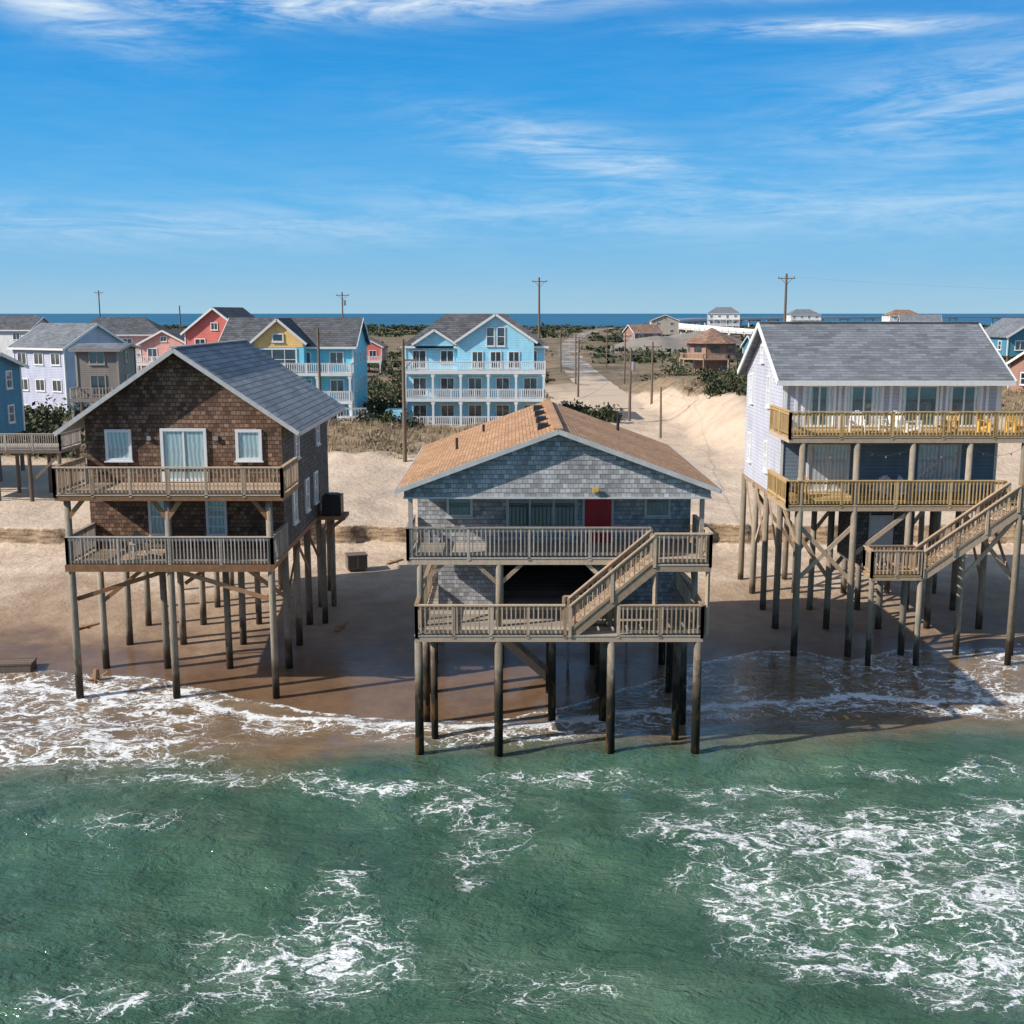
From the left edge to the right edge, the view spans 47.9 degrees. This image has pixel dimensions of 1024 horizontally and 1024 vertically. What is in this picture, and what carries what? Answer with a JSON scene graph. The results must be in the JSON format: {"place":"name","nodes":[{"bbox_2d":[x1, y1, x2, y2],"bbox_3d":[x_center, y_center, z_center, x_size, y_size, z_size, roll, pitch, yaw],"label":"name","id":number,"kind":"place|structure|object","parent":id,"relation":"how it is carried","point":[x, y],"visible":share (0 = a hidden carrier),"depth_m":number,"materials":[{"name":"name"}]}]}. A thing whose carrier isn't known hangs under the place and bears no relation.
{"place":"outdoors","nodes":[
{"label":"outdoors","id":0,"kind":"place"},
{"bbox_2d":[0,648,1023,1023],"bbox_3d":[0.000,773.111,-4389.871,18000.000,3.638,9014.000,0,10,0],"label":"ocean water","id":1,"kind":"structure","parent":0,"point":[806,838],"depth_m":30.57,"materials":[{"name":"liquid"}]},
{"bbox_2d":[0,327,1023,720],"bbox_3d":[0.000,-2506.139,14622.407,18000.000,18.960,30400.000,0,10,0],"label":"sandy ground","id":2,"kind":"structure","parent":0,"point":[362,663],"depth_m":53.18,"materials":[{"name":"sand"}]},
{"bbox_2d":[0,431,24,480],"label":"stilts","id":3,"kind":"object","parent":2,"relation":"on","point":[22,462],"visible":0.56,"depth_m":83.76,"materials":[{"name":"brown wood"}]},
{"bbox_2d":[0,357,23,434],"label":"walls","id":4,"kind":"structure","parent":3,"relation":"on","point":[11,396],"depth_m":81.55,"materials":[{"name":"teal"}]},
{"bbox_2d":[0,352,28,430],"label":"trim and balconies","id":5,"kind":"structure","parent":4,"relation":"on","point":[17,362],"depth_m":81.69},
{"bbox_2d":[0,657,36,673],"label":"timber block","id":6,"kind":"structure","parent":2,"relation":"on","point":[19,665],"depth_m":44.97,"materials":[{"name":"brown wood"}]},
{"bbox_2d":[0,428,81,501],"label":"grey wood deck","id":7,"kind":"structure","parent":2,"relation":"on","point":[71,442],"depth_m":72.89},
{"bbox_2d":[14,327,121,412],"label":"walls","id":8,"kind":"structure","parent":2,"relation":"on","point":[47,372],"depth_m":127.70,"materials":[{"name":"white"}]},
{"bbox_2d":[18,353,86,412],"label":"windows","id":9,"kind":"structure","parent":8,"relation":"attached to","point":[25,385],"depth_m":127.78,"materials":[{"name":"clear glass"}]},
{"bbox_2d":[8,323,122,347],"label":"roof","id":10,"kind":"structure","parent":8,"relation":"on","point":[52,335],"depth_m":128.87,"materials":[{"name":"grey"}]},
{"bbox_2d":[6,324,126,411],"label":"trim and balconies","id":11,"kind":"structure","parent":8,"relation":"on","point":[73,342],"depth_m":127.23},
{"bbox_2d":[80,402,90,411],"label":"stilts","id":12,"kind":"object","parent":2,"relation":"on","point":[82,406],"visible":0.03,"depth_m":109.11,"materials":[{"name":"brown wood"}]},
{"bbox_2d":[77,347,134,396],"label":"walls","id":13,"kind":"structure","parent":12,"relation":"on","point":[108,369],"depth_m":108.51,"materials":[{"name":"grey"}]},
{"bbox_2d":[70,343,136,348],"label":"roof","id":14,"kind":"structure","parent":13,"relation":"on","point":[99,345],"depth_m":109.24,"materials":[{"name":"grey"}]},
{"bbox_2d":[68,343,140,418],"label":"trim and balconies","id":15,"kind":"structure","parent":13,"relation":"attached to","point":[75,397],"depth_m":107.62,"materials":[{"name":"grey wood"}]},
{"bbox_2d":[90,351,128,393],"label":"windows","id":16,"kind":"structure","parent":13,"relation":"attached to","point":[95,380],"depth_m":108.54,"materials":[{"name":"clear glass"}]},
{"bbox_2d":[118,336,148,369],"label":"walls","id":17,"kind":"structure","parent":2,"relation":"on","point":[136,339],"depth_m":179.02,"materials":[{"name":"pink"}]},
{"bbox_2d":[88,317,168,334],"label":"roof","id":18,"kind":"structure","parent":17,"relation":"on","point":[126,325],"depth_m":180.93,"materials":[{"name":"grey"}]},
{"bbox_2d":[63,501,336,698],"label":"pilings","id":19,"kind":"object","parent":2,"relation":"on","point":[326,569],"visible":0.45,"depth_m":45.29,"materials":[{"name":"brown wood"}]},
{"bbox_2d":[54,485,326,601],"bbox_3d":[-12.250,0.591,48.289,8.160,4.739,13.830,0,10,0],"label":"deck framing","id":20,"kind":"object","parent":19,"relation":"on","point":[184,570],"visible":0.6,"depth_m":41.64,"materials":[{"name":"brown wood"}]},
{"bbox_2d":[51,457,298,564],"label":"deck","id":21,"kind":"structure","parent":20,"relation":"on","point":[68,473],"depth_m":41.06,"materials":[{"name":"beige wood"}]},
{"bbox_2d":[128,531,151,558],"bbox_3d":[-13.931,1.224,43.081,0.720,0.876,0.794,-7,12,-34],"label":"adirondack chair","id":22,"kind":"object","parent":21,"relation":"on","point":[141,544],"visible":0.69,"depth_m":43.21,"materials":[{"name":"grey wood"}]},
{"bbox_2d":[64,523,288,564],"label":"rails","id":23,"kind":"object","parent":20,"relation":"on","point":[84,539],"visible":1,"depth_m":41.58,"materials":[{"name":"grey wood"}]},
{"bbox_2d":[84,354,284,548],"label":"gable walls","id":24,"kind":"structure","parent":20,"relation":"on","point":[173,391],"depth_m":43.77,"materials":[{"name":"brown wood"}]},
{"bbox_2d":[61,339,343,432],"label":"roof","id":25,"kind":"structure","parent":24,"relation":"on","point":[245,367],"depth_m":47.44,"materials":[{"name":"stone"}]},
{"bbox_2d":[53,348,345,435],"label":"rake trim","id":26,"kind":"structure","parent":25,"relation":"attached to","point":[193,364],"depth_m":42.89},
{"bbox_2d":[104,425,320,535],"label":"window frames","id":27,"kind":"structure","parent":24,"relation":"attached to","point":[238,459],"depth_m":43.95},
{"bbox_2d":[108,426,318,532],"bbox_3d":[-10.304,-1.582,46.679,4.533,4.024,10.575,8,13,38],"label":"window glass","id":28,"kind":"object","parent":27,"relation":"in","point":[194,447],"visible":0.77,"depth_m":43.84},
{"bbox_2d":[281,421,328,544],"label":"side wall","id":29,"kind":"structure","parent":24,"relation":"attached to","point":[312,459],"depth_m":49.05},
{"bbox_2d":[318,511,348,537],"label":"utility platform","id":30,"kind":"structure","parent":19,"relation":"on","point":[343,516],"depth_m":51.76,"materials":[{"name":"brown wood"}]},
{"bbox_2d":[321,492,343,515],"bbox_3d":[-8.130,-0.379,52.241,0.880,0.940,0.910,0,10,0],"label":"air conditioner","id":31,"kind":"object","parent":30,"relation":"on","point":[332,504],"visible":1,"depth_m":51.84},
{"bbox_2d":[186,310,226,344],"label":"walls","id":32,"kind":"structure","parent":2,"relation":"on","point":[200,328],"depth_m":151.94,"materials":[{"name":"red"}]},
{"bbox_2d":[180,307,227,344],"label":"trim and balconies","id":33,"kind":"structure","parent":32,"relation":"on","point":[200,317],"depth_m":151.52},
{"bbox_2d":[182,307,253,334],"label":"roof","id":34,"kind":"structure","parent":32,"relation":"on","point":[227,312],"depth_m":155.87,"materials":[{"name":"grey"}]},
{"bbox_2d":[259,333,367,421],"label":"yellow gable trim","id":35,"kind":"structure","parent":2,"relation":"on","point":[340,417],"depth_m":117.04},
{"bbox_2d":[307,330,366,420],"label":"walls","id":36,"kind":"structure","parent":2,"relation":"on","point":[359,372],"depth_m":119.66,"materials":[{"name":"teal"}]},
{"bbox_2d":[252,342,307,378],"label":"gable wall","id":37,"kind":"structure","parent":36,"relation":"on","point":[301,355],"depth_m":117.47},
{"bbox_2d":[253,321,302,346],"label":"yellow gable panel","id":38,"kind":"structure","parent":37,"relation":"attached to","point":[264,339],"depth_m":117.09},
{"bbox_2d":[261,335,295,368],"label":"yellow gable windows","id":39,"kind":"structure","parent":37,"relation":"attached to","point":[279,354],"depth_m":117.36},
{"bbox_2d":[251,318,309,343],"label":"gable roof","id":40,"kind":"structure","parent":37,"relation":"on","point":[289,323],"depth_m":119.00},
{"bbox_2d":[219,317,369,347],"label":"roof","id":41,"kind":"structure","parent":36,"relation":"on","point":[344,331],"depth_m":121.75,"materials":[{"name":"grey"}]},
{"bbox_2d":[218,318,370,419],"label":"trim and balconies","id":42,"kind":"structure","parent":36,"relation":"on","point":[350,401],"depth_m":118.00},
{"bbox_2d":[306,350,365,418],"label":"windows","id":43,"kind":"structure","parent":36,"relation":"attached to","point":[333,361],"depth_m":119.50,"materials":[{"name":"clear glass"}]},
{"bbox_2d":[345,551,367,570],"bbox_3d":[-8.000,2.542,59.194,1.060,0.820,0.860,-3,10,-17],"label":"storage crate","id":44,"kind":"object","parent":2,"relation":"on","point":[355,560],"visible":1,"depth_m":58.84,"materials":[{"name":"brown wood"}]},
{"bbox_2d":[401,339,406,461],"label":"utility pole","id":45,"kind":"object","parent":2,"relation":"on","point":[404,431],"visible":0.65,"depth_m":86.42,"materials":[{"name":"brown wood"}]},
{"bbox_2d":[406,348,543,422],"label":"walls","id":46,"kind":"structure","parent":2,"relation":"on","point":[432,354],"depth_m":121.60,"materials":[{"name":"blue"}]},
{"bbox_2d":[415,332,453,347],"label":"gable wall","id":47,"kind":"structure","parent":46,"relation":"on","point":[433,339],"depth_m":120.34,"materials":[{"name":"blue"}]},
{"bbox_2d":[401,346,548,426],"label":"trim and balconies","id":48,"kind":"structure","parent":46,"relation":"attached to","point":[460,399],"depth_m":119.86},
{"bbox_2d":[413,351,536,421],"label":"windows","id":49,"kind":"structure","parent":46,"relation":"attached to","point":[475,383],"depth_m":121.60,"materials":[{"name":"grey glass"}]},
{"bbox_2d":[401,314,548,345],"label":"roof","id":50,"kind":"structure","parent":46,"relation":"on","point":[453,327],"depth_m":123.14,"materials":[{"name":"grey"}]},
{"bbox_2d":[457,316,533,368],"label":"gable wall","id":51,"kind":"structure","parent":46,"relation":"on","point":[475,340],"depth_m":120.00,"materials":[{"name":"blue"}]},
{"bbox_2d":[472,327,519,368],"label":"gable window trim","id":52,"kind":"structure","parent":51,"relation":"attached to","point":[494,346],"depth_m":119.97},
{"bbox_2d":[473,328,518,367],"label":"gable windows","id":53,"kind":"structure","parent":52,"relation":"attached to","point":[513,356],"depth_m":120.14,"materials":[{"name":"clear glass"}]},
{"bbox_2d":[0,357,1023,457],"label":"scrub bushes","id":54,"kind":"object","parent":2,"relation":"on","point":[605,413],"visible":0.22,"depth_m":119.43,"materials":[{"name":"green plant"}]},
{"bbox_2d":[3,372,1023,460],"bbox_3d":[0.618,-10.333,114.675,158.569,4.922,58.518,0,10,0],"label":"dune grass","id":55,"kind":"structure","parent":2,"relation":"on","point":[334,438],"depth_m":102.05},
{"bbox_2d":[532,277,546,337],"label":"utility pole","id":56,"kind":"object","parent":2,"relation":"on","point":[539,281],"visible":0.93,"depth_m":166.76,"materials":[{"name":"brown wood"}]},
{"bbox_2d":[110,276,997,403],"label":"power lines","id":57,"kind":"object","parent":56,"relation":"attached to","point":[582,337],"visible":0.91,"depth_m":147.23,"materials":[{"name":"grey metal"}]},
{"bbox_2d":[415,641,701,756],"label":"pilings","id":58,"kind":"object","parent":2,"relation":"on","point":[602,657],"visible":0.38,"depth_m":38.40,"materials":[{"name":"brown wood"}]},
{"bbox_2d":[407,538,710,642],"bbox_3d":[1.450,1.593,42.226,9.701,3.700,11.480,0,10,0],"label":"deck framing","id":59,"kind":"object","parent":58,"relation":"on","point":[519,563],"visible":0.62,"depth_m":36.84,"materials":[{"name":"beige wood"}]},
{"bbox_2d":[404,435,710,603],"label":"walls","id":60,"kind":"structure","parent":59,"relation":"on","point":[558,466],"depth_m":36.78,"materials":[{"name":"grey wood"}]},
{"bbox_2d":[396,399,718,488],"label":"roof","id":61,"kind":"structure","parent":60,"relation":"on","point":[476,442],"depth_m":40.92,"materials":[{"name":"orange"}]},
{"bbox_2d":[455,405,619,448],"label":"roof vents","id":62,"kind":"object","parent":61,"relation":"on","point":[539,419],"visible":0.8,"depth_m":42.79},
{"bbox_2d":[394,430,721,542],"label":"trim","id":63,"kind":"structure","parent":60,"relation":"attached to","point":[547,436],"depth_m":36.76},
{"bbox_2d":[509,499,574,524],"bbox_3d":[1.025,-0.142,39.640,2.342,1.292,0.018,0,10,0],"label":"picture window glass","id":64,"kind":"object","parent":63,"relation":"attached to","point":[541,511],"visible":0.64,"depth_m":39.66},
{"bbox_2d":[449,499,667,513],"bbox_3d":[1.600,-0.305,39.612,7.592,0.862,0.018,0,10,0],"label":"window glass","id":65,"kind":"object","parent":63,"relation":"attached to","point":[462,506],"visible":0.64,"depth_m":39.62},
{"bbox_2d":[584,499,611,541],"bbox_3d":[2.960,0.078,39.657,0.920,1.960,0.062,0,10,0],"label":"red door","id":66,"kind":"structure","parent":60,"relation":"in","point":[597,512],"depth_m":39.65,"materials":[{"name":"paint"}]},
{"bbox_2d":[405,499,711,636],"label":"decks and upper rails","id":67,"kind":"object","parent":59,"relation":"on","point":[538,584],"visible":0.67,"depth_m":38.09,"materials":[{"name":"grey wood"}]},
{"bbox_2d":[417,563,697,626],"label":"porch posts","id":68,"kind":"object","parent":67,"relation":"on","point":[499,588],"visible":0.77,"depth_m":37.64,"materials":[{"name":"brown wood"}]},
{"bbox_2d":[414,514,712,680],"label":"stairs and lower rails","id":69,"kind":"structure","parent":59,"relation":"on","point":[579,619],"depth_m":36.71,"materials":[{"name":"beige wood"}]},
{"bbox_2d":[161,322,1014,367],"bbox_3d":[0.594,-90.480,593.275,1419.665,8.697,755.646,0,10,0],"label":"distant scrub thicket","id":70,"kind":"object","parent":2,"relation":"on","point":[547,331],"visible":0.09,"depth_m":520.18,"materials":[{"name":"green plant"}]},
{"bbox_2d":[620,348,640,420],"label":"utility pole","id":71,"kind":"object","parent":2,"relation":"on","point":[632,366],"visible":0.94,"depth_m":120.80,"materials":[{"name":"brown wood"}]},
{"bbox_2d":[605,331,742,352],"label":"sand mound","id":72,"kind":"object","parent":2,"relation":"on","point":[674,341],"visible":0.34,"depth_m":340.70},
{"bbox_2d":[679,343,742,373],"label":"deck and trim","id":73,"kind":"structure","parent":2,"relation":"on","point":[734,356],"depth_m":214.42,"materials":[{"name":"beige wood"}]},
{"bbox_2d":[687,343,737,373],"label":"walls","id":74,"kind":"structure","parent":2,"relation":"on","point":[711,364],"depth_m":215.86,"materials":[{"name":"brown"}]},
{"bbox_2d":[682,328,739,343],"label":"roof","id":75,"kind":"structure","parent":74,"relation":"on","point":[711,336],"depth_m":215.48,"materials":[{"name":"brown"}]},
{"bbox_2d":[708,314,738,327],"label":"walls","id":76,"kind":"structure","parent":2,"relation":"on","point":[723,315],"depth_m":620.03,"materials":[{"name":"white"}]},
{"bbox_2d":[707,313,740,327],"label":"trim and balconies","id":77,"kind":"structure","parent":76,"relation":"attached to","point":[726,323],"depth_m":618.57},
{"bbox_2d":[678,316,1023,336],"bbox_3d":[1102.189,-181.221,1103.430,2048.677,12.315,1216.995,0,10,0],"label":"highway bridge","id":78,"kind":"structure","parent":2,"relation":"on","point":[689,327],"depth_m":783.79,"materials":[{"name":"concrete"}]},
{"bbox_2d":[738,443,1023,666],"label":"pilings","id":79,"kind":"object","parent":2,"relation":"on","point":[957,584],"visible":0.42,"depth_m":46.70,"materials":[{"name":"brown wood"}]},
{"bbox_2d":[741,430,1023,582],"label":"deck framing","id":80,"kind":"object","parent":79,"relation":"on","point":[922,510],"visible":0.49,"depth_m":45.99,"materials":[{"name":"beige wood"}]},
{"bbox_2d":[744,339,996,488],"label":"siding walls","id":81,"kind":"structure","parent":80,"relation":"on","point":[757,418],"depth_m":51.81,"materials":[{"name":"wood"}]},
{"bbox_2d":[739,321,1014,380],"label":"roof","id":82,"kind":"structure","parent":81,"relation":"on","point":[882,351],"depth_m":49.55,"materials":[{"name":"grey"}]},
{"bbox_2d":[837,511,914,562],"bbox_3d":[15.150,0.766,48.080,2.500,2.340,2.100,0,10,0],"label":"storage room","id":83,"kind":"object","parent":80,"relation":"on","point":[844,518],"visible":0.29,"depth_m":47.08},
{"bbox_2d":[868,513,893,561],"bbox_3d":[15.050,1.067,47.041,1.000,2.100,0.049,0,10,0],"label":"storage door","id":84,"kind":"structure","parent":83,"relation":"attached to","point":[878,523],"depth_m":46.96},
{"bbox_2d":[737,322,1016,491],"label":"white trim","id":85,"kind":"structure","parent":80,"relation":"on","point":[901,384],"depth_m":48.40,"materials":[{"name":"wood"}]},
{"bbox_2d":[812,387,974,424],"bbox_3d":[15.975,-4.456,48.435,7.430,1.670,0.018,0,10,0],"label":"slider glass","id":86,"kind":"object","parent":85,"relation":"on","point":[927,398],"visible":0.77,"depth_m":48.39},
{"bbox_2d":[804,387,980,424],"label":"curtains","id":87,"kind":"object","parent":86,"relation":"attached to","point":[876,399],"visible":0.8,"depth_m":48.38,"materials":[{"name":"white fabric"}]},
{"bbox_2d":[782,441,994,491],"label":"front wall","id":88,"kind":"structure","parent":80,"relation":"attached to","point":[875,466],"depth_m":48.85,"materials":[{"name":"blue"}]},
{"bbox_2d":[808,446,958,488],"bbox_3d":[15.750,-1.874,48.880,6.392,1.922,0.018,0,10,0],"label":"glass","id":89,"kind":"object","parent":88,"relation":"attached to","point":[838,467],"visible":0.79,"depth_m":48.85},
{"bbox_2d":[767,405,1023,576],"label":"decks and rails","id":90,"kind":"object","parent":80,"relation":"on","point":[780,420],"visible":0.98,"depth_m":45.50,"materials":[{"name":"yellow wood"}]},
{"bbox_2d":[862,482,1021,580],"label":"stairs","id":91,"kind":"structure","parent":79,"relation":"on","point":[952,550],"depth_m":44.92,"materials":[{"name":"beige wood"}]},
{"bbox_2d":[0,314,1023,326],"bbox_3d":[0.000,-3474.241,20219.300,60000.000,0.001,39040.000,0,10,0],"label":"sound water","id":92,"kind":"structure","parent":0,"point":[595,320],"depth_m":3935.50,"materials":[{"name":"liquid"}]},
{"bbox_2d":[0,0,1023,313],"label":"sky","id":93,"kind":"structure","parent":0,"point":[203,155],"materials":[{"name":"blue"}]},
{"bbox_2d":[558,328,642,407],"bbox_3d":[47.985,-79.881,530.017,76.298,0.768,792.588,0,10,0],"label":"asphalt road","id":94,"kind":"structure","parent":0,"point":[611,393],"depth_m":189.74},
{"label":"stilts","id":95,"kind":"object","parent":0,"visible":0},
{"bbox_2d":[141,332,184,368],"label":"walls","id":96,"kind":"structure","parent":95,"relation":"on","point":[155,342],"depth_m":165.01,"materials":[{"name":"pink"}]},
{"bbox_2d":[135,330,184,371],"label":"trim and balconies","id":97,"kind":"structure","parent":96,"relation":"on","point":[139,362],"depth_m":164.10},
{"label":"stilts","id":98,"kind":"object","parent":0,"visible":0},
{"bbox_2d":[0,319,46,357],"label":"walls","id":99,"kind":"structure","parent":98,"relation":"on","point":[6,339],"depth_m":218.71,"materials":[{"name":"white"}]},
{"bbox_2d":[0,317,48,330],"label":"roof","id":100,"kind":"structure","parent":99,"relation":"on","point":[18,323],"depth_m":220.00,"materials":[{"name":"grey"}]},
{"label":"stilts","id":101,"kind":"object","parent":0,"visible":0},
{"bbox_2d":[650,315,678,334],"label":"walls","id":102,"kind":"structure","parent":101,"relation":"on","point":[665,326],"depth_m":465.00,"materials":[{"name":"beige"}]},
{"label":"stilts","id":103,"kind":"object","parent":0,"visible":0},
{"bbox_2d":[624,326,660,340],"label":"walls","id":104,"kind":"structure","parent":103,"relation":"on","point":[628,331],"depth_m":357.91,"materials":[{"name":"pink"}]},
{"bbox_2d":[623,324,663,332],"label":"roof","id":105,"kind":"structure","parent":104,"relation":"on","point":[645,328],"depth_m":358.73,"materials":[{"name":"brown"}]},
{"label":"stilts","id":106,"kind":"object","parent":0,"visible":0},
{"bbox_2d":[1009,356,1023,391],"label":"walls","id":107,"kind":"structure","parent":106,"relation":"on","point":[1016,367],"depth_m":116.89,"materials":[{"name":"pink"}]},
{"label":"stilts","id":108,"kind":"object","parent":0,"visible":0},
{"bbox_2d":[989,328,1023,355],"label":"walls","id":109,"kind":"structure","parent":108,"relation":"on","point":[1019,335],"depth_m":157.59,"materials":[{"name":"teal"}]},
{"bbox_2d":[984,318,1023,337],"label":"roof","id":110,"kind":"structure","parent":109,"relation":"on","point":[1003,328],"depth_m":161.15,"materials":[{"name":"grey"}]},
{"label":"gable roof","id":111,"kind":"object","parent":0,"visible":0},
{"bbox_2d":[453,314,537,343],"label":"gable trim","id":112,"kind":"structure","parent":111,"relation":"attached to","point":[488,319],"depth_m":119.29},
{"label":"walls","id":113,"kind":"object","parent":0,"visible":0},
{"bbox_2d":[898,315,941,320],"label":"roof","id":114,"kind":"structure","parent":113,"relation":"on","point":[919,317],"depth_m":427.09,"materials":[{"name":"grey"}]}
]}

